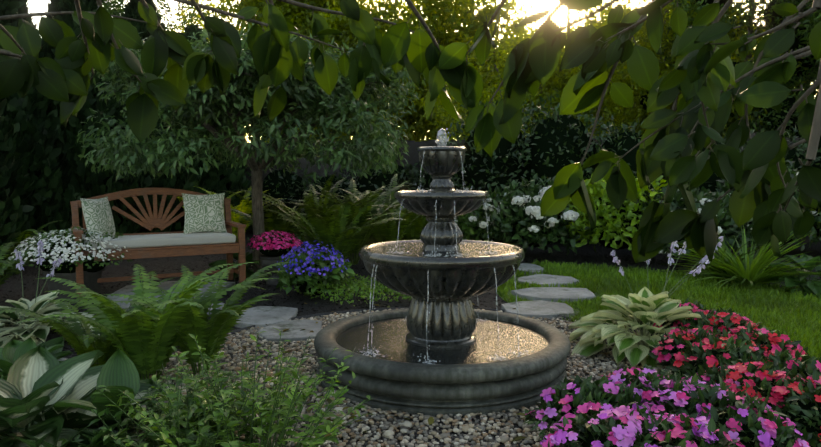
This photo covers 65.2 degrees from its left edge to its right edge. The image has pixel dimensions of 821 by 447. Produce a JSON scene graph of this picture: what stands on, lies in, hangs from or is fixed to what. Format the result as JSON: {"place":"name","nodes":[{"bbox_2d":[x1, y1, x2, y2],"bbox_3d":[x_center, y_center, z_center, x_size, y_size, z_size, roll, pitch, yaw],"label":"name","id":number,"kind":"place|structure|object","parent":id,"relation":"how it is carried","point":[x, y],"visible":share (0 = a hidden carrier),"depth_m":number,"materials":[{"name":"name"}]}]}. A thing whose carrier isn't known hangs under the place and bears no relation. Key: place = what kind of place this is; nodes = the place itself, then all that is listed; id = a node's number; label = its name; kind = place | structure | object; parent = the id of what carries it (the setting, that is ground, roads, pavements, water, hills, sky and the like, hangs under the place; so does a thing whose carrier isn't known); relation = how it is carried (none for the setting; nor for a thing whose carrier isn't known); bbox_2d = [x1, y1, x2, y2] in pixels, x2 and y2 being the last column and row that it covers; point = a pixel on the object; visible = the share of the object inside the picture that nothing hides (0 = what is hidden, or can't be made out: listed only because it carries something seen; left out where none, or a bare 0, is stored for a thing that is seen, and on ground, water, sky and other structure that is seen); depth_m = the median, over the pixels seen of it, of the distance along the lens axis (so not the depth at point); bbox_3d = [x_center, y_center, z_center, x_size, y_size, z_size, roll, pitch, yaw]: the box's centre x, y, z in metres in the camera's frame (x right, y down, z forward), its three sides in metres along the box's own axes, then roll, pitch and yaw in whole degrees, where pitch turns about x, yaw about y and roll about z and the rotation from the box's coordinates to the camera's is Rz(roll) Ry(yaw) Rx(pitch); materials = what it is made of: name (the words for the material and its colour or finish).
{"place":"outdoors","nodes":[
{"label":"outdoors","id":0,"kind":"place"},
{"bbox_2d":[0,233,820,441],"bbox_3d":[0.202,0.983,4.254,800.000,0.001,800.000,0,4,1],"label":"ground","id":1,"kind":"structure","parent":0,"point":[13,284],"depth_m":8.37,"materials":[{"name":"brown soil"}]},
{"bbox_2d":[0,98,38,266],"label":"arborvitae","id":2,"kind":"object","parent":1,"relation":"on","point":[14,222],"visible":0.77,"depth_m":8.54,"materials":[{"name":"green plant"}]},
{"bbox_2d":[0,242,51,286],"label":"fern","id":3,"kind":"object","parent":1,"relation":"on","point":[7,264],"visible":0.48,"depth_m":6.65,"materials":[{"name":"green plant"}]},
{"bbox_2d":[0,220,62,274],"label":"fern","id":4,"kind":"object","parent":1,"relation":"on","point":[37,231],"visible":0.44,"depth_m":8.15,"materials":[{"name":"green plant"}]},
{"bbox_2d":[0,336,72,437],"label":"green hosta","id":5,"kind":"object","parent":1,"relation":"on","point":[12,352],"visible":0.23,"depth_m":3.63,"materials":[{"name":"green plant"}]},
{"bbox_2d":[0,0,82,247],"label":"arborvitae","id":6,"kind":"object","parent":1,"relation":"on","point":[31,110],"visible":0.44,"depth_m":9.72,"materials":[{"name":"green plant"}]},
{"bbox_2d":[0,240,99,347],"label":"hosta","id":7,"kind":"object","parent":1,"relation":"on","point":[39,304],"visible":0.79,"depth_m":4.92,"materials":[{"name":"green plant"}]},
{"bbox_2d":[43,267,104,299],"bbox_3d":[-3.574,0.631,6.835,0.432,0.305,0.432,0,4,1],"label":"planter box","id":8,"kind":"object","parent":1,"relation":"on","point":[90,281],"visible":0.35,"depth_m":6.65,"materials":[{"name":"stone"}]},
{"bbox_2d":[8,226,132,272],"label":"white flowers","id":9,"kind":"object","parent":8,"relation":"on","point":[63,249],"visible":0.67,"depth_m":6.55,"materials":[{"name":"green plant"}]},
{"bbox_2d":[0,346,162,446],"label":"hosta","id":10,"kind":"object","parent":1,"relation":"on","point":[41,380],"visible":0.83,"depth_m":2.94,"materials":[{"name":"green plant"}]},
{"bbox_2d":[41,0,156,239],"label":"arborvitae","id":11,"kind":"object","parent":1,"relation":"on","point":[87,182],"visible":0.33,"depth_m":10.45,"materials":[{"name":"green plant"}]},
{"bbox_2d":[0,277,197,366],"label":"fern","id":12,"kind":"object","parent":1,"relation":"on","point":[81,344],"visible":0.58,"depth_m":4.07,"materials":[{"name":"green plant"}]},
{"bbox_2d":[22,349,236,446],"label":"hosta","id":13,"kind":"object","parent":1,"relation":"on","point":[119,371],"visible":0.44,"depth_m":2.92,"materials":[{"name":"green plant"}]},
{"bbox_2d":[70,187,245,300],"bbox_3d":[-2.833,0.174,7.263,1.764,1.151,0.744,-2,5,-29],"label":"garden bench","id":14,"kind":"object","parent":1,"relation":"on","point":[207,229],"visible":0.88,"depth_m":7.30,"materials":[{"name":"brown wood"}]},
{"bbox_2d":[101,0,221,42],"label":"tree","id":15,"kind":"object","parent":1,"relation":"on","point":[113,9],"visible":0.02,"depth_m":21.22,"materials":[{"name":"green plant"}]},
{"bbox_2d":[120,0,210,232],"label":"arborvitae","id":16,"kind":"object","parent":1,"relation":"on","point":[184,180],"visible":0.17,"depth_m":11.72,"materials":[{"name":"green plant"}]},
{"bbox_2d":[107,281,234,308],"bbox_3d":[-2.616,0.759,6.872,1.248,0.045,1.527,0,4,1],"label":"path stone","id":17,"kind":"object","parent":1,"relation":"on","point":[128,289],"visible":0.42,"depth_m":6.97,"materials":[{"name":"grey stone"}]},
{"bbox_2d":[54,364,292,446],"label":"plant","id":18,"kind":"object","parent":1,"relation":"on","point":[211,437],"visible":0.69,"depth_m":2.73,"materials":[{"name":"green plant"}]},
{"bbox_2d":[103,262,289,374],"bbox_3d":[-1.374,0.647,4.086,1.133,0.699,1.347,0,4,1],"label":"fern","id":19,"kind":"object","parent":1,"relation":"on","point":[220,325],"visible":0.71,"depth_m":4.06,"materials":[{"name":"green plant"}]},
{"bbox_2d":[170,191,242,212],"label":"fern","id":20,"kind":"object","parent":1,"relation":"on","point":[229,196],"visible":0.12,"depth_m":11.95,"materials":[{"name":"green plant"}]},
{"bbox_2d":[207,303,224,314],"bbox_3d":[-2.029,0.812,6.173,0.465,0.045,0.523,-4,6,-43],"label":"path stone","id":21,"kind":"object","parent":1,"relation":"on","point":[220,307],"visible":0.19,"depth_m":6.09,"materials":[{"name":"grey stone"}]},
{"bbox_2d":[181,24,252,230],"bbox_3d":[-4.478,-1.945,13.478,2.568,4.322,2.652,0,4,1],"label":"arborvitae","id":22,"kind":"object","parent":1,"relation":"on","point":[215,179],"visible":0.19,"depth_m":13.04,"materials":[{"name":"green plant"}]},
{"bbox_2d":[193,186,284,241],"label":"fern","id":23,"kind":"object","parent":1,"relation":"on","point":[239,218],"visible":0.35,"depth_m":11.61,"materials":[{"name":"green plant"}]},
{"bbox_2d":[209,252,271,279],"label":"green hosta","id":24,"kind":"object","parent":1,"relation":"on","point":[248,256],"visible":0.23,"depth_m":8.26,"materials":[{"name":"green plant"}]},
{"bbox_2d":[76,18,425,272],"bbox_3d":[-1.864,-0.809,8.210,4.472,3.008,4.028,0,4,1],"label":"tree","id":25,"kind":"object","parent":1,"relation":"on","point":[227,118],"visible":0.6,"depth_m":7.16,"materials":[{"name":"green plant"}]},
{"bbox_2d":[234,306,297,328],"bbox_3d":[-1.340,0.843,5.782,0.589,0.045,0.760,0,4,1],"label":"path stone","id":26,"kind":"object","parent":1,"relation":"on","point":[262,316],"visible":0.73,"depth_m":5.74,"materials":[{"name":"grey stone"}]},
{"bbox_2d":[218,190,323,236],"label":"fern","id":27,"kind":"object","parent":1,"relation":"on","point":[278,224],"visible":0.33,"depth_m":9.21,"materials":[{"name":"green plant"}]},
{"bbox_2d":[259,254,287,284],"bbox_3d":[-1.622,0.550,7.696,0.380,0.335,0.380,0,4,1],"label":"urn planter","id":28,"kind":"object","parent":1,"relation":"on","point":[265,260],"visible":0.5,"depth_m":7.57,"materials":[{"name":"stone"}]},
{"bbox_2d":[247,230,302,256],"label":"pink flowers","id":29,"kind":"object","parent":28,"relation":"on","point":[275,244],"visible":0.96,"depth_m":7.52,"materials":[{"name":"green plant"}]},
{"bbox_2d":[170,0,381,142],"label":"tree","id":30,"kind":"object","parent":1,"relation":"on","point":[291,13],"visible":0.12,"depth_m":31.45,"materials":[{"name":"green plant"}]},
{"bbox_2d":[273,240,354,295],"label":"blue flowers","id":31,"kind":"object","parent":1,"relation":"on","point":[310,268],"visible":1,"depth_m":6.60,"materials":[{"name":"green plant"}]},
{"bbox_2d":[237,172,393,249],"bbox_3d":[-1.487,-0.072,9.181,2.083,1.352,2.290,-3,5,-33],"label":"fern","id":32,"kind":"object","parent":1,"relation":"on","point":[327,189],"visible":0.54,"depth_m":8.88,"materials":[{"name":"green plant"}]},
{"bbox_2d":[263,192,404,260],"bbox_3d":[-0.962,0.142,8.236,1.957,1.070,1.514,-2,5,-29],"label":"fern","id":33,"kind":"object","parent":1,"relation":"on","point":[336,236],"visible":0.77,"depth_m":8.16,"materials":[{"name":"green plant"}]},
{"bbox_2d":[281,178,408,264],"bbox_3d":[-0.793,-0.039,9.368,2.114,1.257,2.158,-2,5,-28],"label":"fern","id":34,"kind":"object","parent":1,"relation":"on","point":[354,212],"visible":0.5,"depth_m":9.17,"materials":[{"name":"green plant"}]},
{"bbox_2d":[294,274,410,305],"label":"groundcover plants","id":35,"kind":"object","parent":1,"relation":"on","point":[356,288],"visible":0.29,"depth_m":6.53,"materials":[{"name":"green plant"}]},
{"bbox_2d":[306,181,406,244],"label":"fern","id":36,"kind":"object","parent":1,"relation":"on","point":[380,208],"visible":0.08,"depth_m":10.67,"materials":[{"name":"green plant"}]},
{"bbox_2d":[233,145,485,230],"bbox_3d":[-1.898,-0.746,13.992,8.402,1.846,2.746,2,5,21],"label":"hedge","id":37,"kind":"object","parent":1,"relation":"on","point":[287,186],"visible":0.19,"depth_m":13.23,"materials":[{"name":"green plant"}]},
{"bbox_2d":[322,174,423,243],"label":"fern","id":38,"kind":"object","parent":1,"relation":"on","point":[388,231],"visible":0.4,"depth_m":9.34,"materials":[{"name":"green plant"}]},
{"bbox_2d":[295,0,489,141],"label":"tree","id":39,"kind":"object","parent":1,"relation":"on","point":[392,13],"visible":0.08,"depth_m":30.72,"materials":[{"name":"green plant"}]},
{"bbox_2d":[128,308,676,446],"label":"gravel bed","id":40,"kind":"object","parent":1,"relation":"on","point":[441,444],"visible":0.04,"depth_m":3.40,"materials":[{"name":"grey gravel"}]},
{"bbox_2d":[37,262,278,379],"bbox_3d":[-1.643,0.632,3.938,1.450,0.751,1.296,1,5,18],"label":"fern","id":41,"kind":"object","parent":40,"relation":"on","point":[143,349],"visible":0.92,"depth_m":3.85,"materials":[{"name":"green plant"}]},
{"bbox_2d":[93,328,372,446],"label":"plant","id":42,"kind":"object","parent":40,"relation":"on","point":[287,410],"visible":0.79,"depth_m":2.84,"materials":[{"name":"green plant"}]},
{"bbox_2d":[258,319,321,343],"bbox_3d":[-0.971,0.882,5.265,0.519,0.045,0.663,0,4,1],"label":"path stone","id":43,"kind":"object","parent":40,"relation":"on","point":[294,332],"visible":0.75,"depth_m":5.19,"materials":[{"name":"grey stone"}]},
{"bbox_2d":[124,307,652,433],"bbox_3d":[0.202,0.965,4.253,3.852,0.035,3.852,0,4,1],"label":"gravel edging strip","id":44,"kind":"object","parent":40,"relation":"on","point":[298,318],"visible":0.19,"depth_m":5.88,"materials":[{"name":"black metal"}]},
{"bbox_2d":[314,128,570,416],"bbox_3d":[0.202,0.183,4.192,1.664,1.605,1.664,0,4,1],"label":"fountain","id":45,"kind":"object","parent":40,"relation":"on","point":[441,345],"visible":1,"depth_m":3.88,"materials":[{"name":"stone"}]},
{"bbox_2d":[521,362,809,446],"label":"impatiens flowers","id":46,"kind":"object","parent":40,"relation":"on","point":[619,407],"visible":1,"depth_m":2.74,"materials":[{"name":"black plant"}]},
{"bbox_2d":[0,0,820,262],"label":"overhanging tree branches","id":47,"kind":"object","parent":1,"relation":"on","point":[708,79],"visible":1,"depth_m":1.59,"materials":[{"name":"green plant"}]},
{"bbox_2d":[367,197,470,239],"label":"fern","id":48,"kind":"object","parent":1,"relation":"on","point":[412,233],"visible":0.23,"depth_m":10.00,"materials":[{"name":"green plant"}]},
{"bbox_2d":[410,210,481,240],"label":"shrub","id":49,"kind":"object","parent":1,"relation":"on","point":[460,220],"visible":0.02,"depth_m":10.03,"materials":[{"name":"green plant"}]},
{"bbox_2d":[377,0,573,141],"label":"tree","id":50,"kind":"object","parent":1,"relation":"on","point":[468,22],"visible":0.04,"depth_m":30.46,"materials":[{"name":"green plant"}]},
{"bbox_2d":[455,190,516,245],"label":"hydrangea shrub","id":51,"kind":"object","parent":1,"relation":"on","point":[470,226],"visible":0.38,"depth_m":9.88,"materials":[{"name":"green plant"}]},
{"bbox_2d":[410,16,635,140],"bbox_3d":[3.771,-3.471,21.354,7.633,6.258,7.941,0,4,1],"label":"tree","id":52,"kind":"object","parent":1,"relation":"on","point":[557,81],"visible":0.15,"depth_m":19.35,"materials":[{"name":"green plant"}]},
{"bbox_2d":[235,133,820,242],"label":"hedge","id":53,"kind":"object","parent":1,"relation":"on","point":[413,154],"visible":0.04,"depth_m":13.66,"materials":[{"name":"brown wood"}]},
{"bbox_2d":[475,173,592,253],"bbox_3d":[1.906,-0.167,9.973,1.823,1.196,1.749,0,4,1],"label":"hydrangea shrub","id":54,"kind":"object","parent":1,"relation":"on","point":[532,228],"visible":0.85,"depth_m":9.47,"materials":[{"name":"green plant"}]},
{"bbox_2d":[568,72,643,130],"bbox_3d":[8.225,-4.752,34.310,11.487,6.898,11.208,3,6,38],"label":"tree","id":55,"kind":"object","parent":1,"relation":"on","point":[632,119],"depth_m":30.66,"materials":[{"name":"green plant"}]},
{"bbox_2d":[559,173,667,250],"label":"lime shrub","id":56,"kind":"object","parent":1,"relation":"on","point":[614,227],"visible":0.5,"depth_m":9.17,"materials":[{"name":"green plant"}]},
{"bbox_2d":[447,89,820,241],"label":"hedge","id":57,"kind":"object","parent":1,"relation":"on","point":[554,144],"visible":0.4,"depth_m":11.41,"materials":[{"name":"green plant"}]},
{"bbox_2d":[568,236,723,369],"bbox_3d":[1.820,0.518,4.934,1.196,0.969,1.681,2,5,21],"label":"hosta","id":58,"kind":"object","parent":1,"relation":"on","point":[645,306],"visible":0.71,"depth_m":4.60,"materials":[{"name":"green plant"}]},
{"bbox_2d":[562,0,757,119],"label":"tree","id":59,"kind":"object","parent":1,"relation":"on","point":[596,16],"depth_m":31.87,"materials":[{"name":"yellow plant"}]},
{"bbox_2d":[563,0,807,137],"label":"tree","id":60,"kind":"object","parent":1,"relation":"on","point":[664,65],"visible":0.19,"depth_m":18.00,"materials":[{"name":"green plant"}]},
{"bbox_2d":[629,186,760,257],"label":"hydrangea shrub","id":61,"kind":"object","parent":1,"relation":"on","point":[703,196],"visible":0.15,"depth_m":8.79,"materials":[{"name":"green plant"}]},
{"bbox_2d":[662,232,782,277],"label":"daylily plant","id":62,"kind":"object","parent":1,"relation":"on","point":[721,256],"visible":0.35,"depth_m":7.76,"materials":[{"name":"green plant"}]},
{"bbox_2d":[637,298,820,446],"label":"red flowers","id":63,"kind":"object","parent":1,"relation":"on","point":[783,372],"visible":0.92,"depth_m":3.64,"materials":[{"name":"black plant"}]},
{"bbox_2d":[653,0,820,138],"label":"tree","id":64,"kind":"object","parent":1,"relation":"on","point":[772,119],"visible":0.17,"depth_m":16.17,"materials":[{"name":"green plant"}]},
{"bbox_2d":[711,159,820,250],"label":"dark shrub","id":65,"kind":"object","parent":1,"relation":"on","point":[722,186],"visible":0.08,"depth_m":9.25,"materials":[{"name":"green plant"}]},
{"bbox_2d":[736,0,820,94],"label":"tree","id":66,"kind":"object","parent":1,"relation":"on","point":[815,21],"visible":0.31,"depth_m":16.64,"materials":[{"name":"green plant"}]},
{"bbox_2d":[808,208,820,238],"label":"yellow shrub","id":67,"kind":"object","parent":1,"relation":"on","point":[817,225],"visible":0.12,"depth_m":9.94,"materials":[{"name":"black plant"}]},
{"bbox_2d":[26,0,814,142],"label":"sky","id":68,"kind":"structure","parent":0,"point":[34,5],"materials":[{"name":"white"}]},
{"bbox_2d":[495,258,820,362],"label":"lawn","id":69,"kind":"structure","parent":0,"point":[575,311],"depth_m":6.58,"materials":[{"name":"green plant"}]},
{"bbox_2d":[518,263,542,274],"bbox_3d":[1.572,0.616,8.724,0.438,0.045,0.833,0,4,1],"label":"lawn stone","id":70,"kind":"object","parent":69,"relation":"on","point":[529,267],"visible":0.54,"depth_m":8.60,"materials":[{"name":"grey stone"}]},
{"bbox_2d":[501,300,573,318],"bbox_3d":[1.209,0.818,6.108,0.651,0.045,0.678,0,4,1],"label":"lawn stone","id":71,"kind":"object","parent":69,"relation":"on","point":[536,309],"visible":0.81,"depth_m":5.99,"materials":[{"name":"grey stone"}]},
{"bbox_2d":[518,274,578,286],"bbox_3d":[1.645,0.694,7.719,0.681,0.045,0.720,3,5,36],"label":"lawn stone","id":72,"kind":"object","parent":69,"relation":"on","point":[542,279],"visible":0.79,"depth_m":7.70,"materials":[{"name":"grey stone"}]},
{"bbox_2d":[511,287,595,301],"bbox_3d":[1.525,0.760,6.861,0.856,0.045,0.658,0,4,1],"label":"lawn stone","id":73,"kind":"object","parent":69,"relation":"on","point":[554,294],"visible":0.88,"depth_m":6.80,"materials":[{"name":"grey stone"}]},
{"bbox_2d":[666,224,820,288],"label":"daylily plant","id":74,"kind":"object","parent":69,"relation":"on","point":[745,271],"visible":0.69,"depth_m":7.21,"materials":[{"name":"green plant"}]},
{"bbox_2d":[760,254,820,297],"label":"hosta","id":75,"kind":"object","parent":69,"relation":"on","point":[789,280],"visible":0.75,"depth_m":6.97,"materials":[{"name":"green plant"}]}
]}

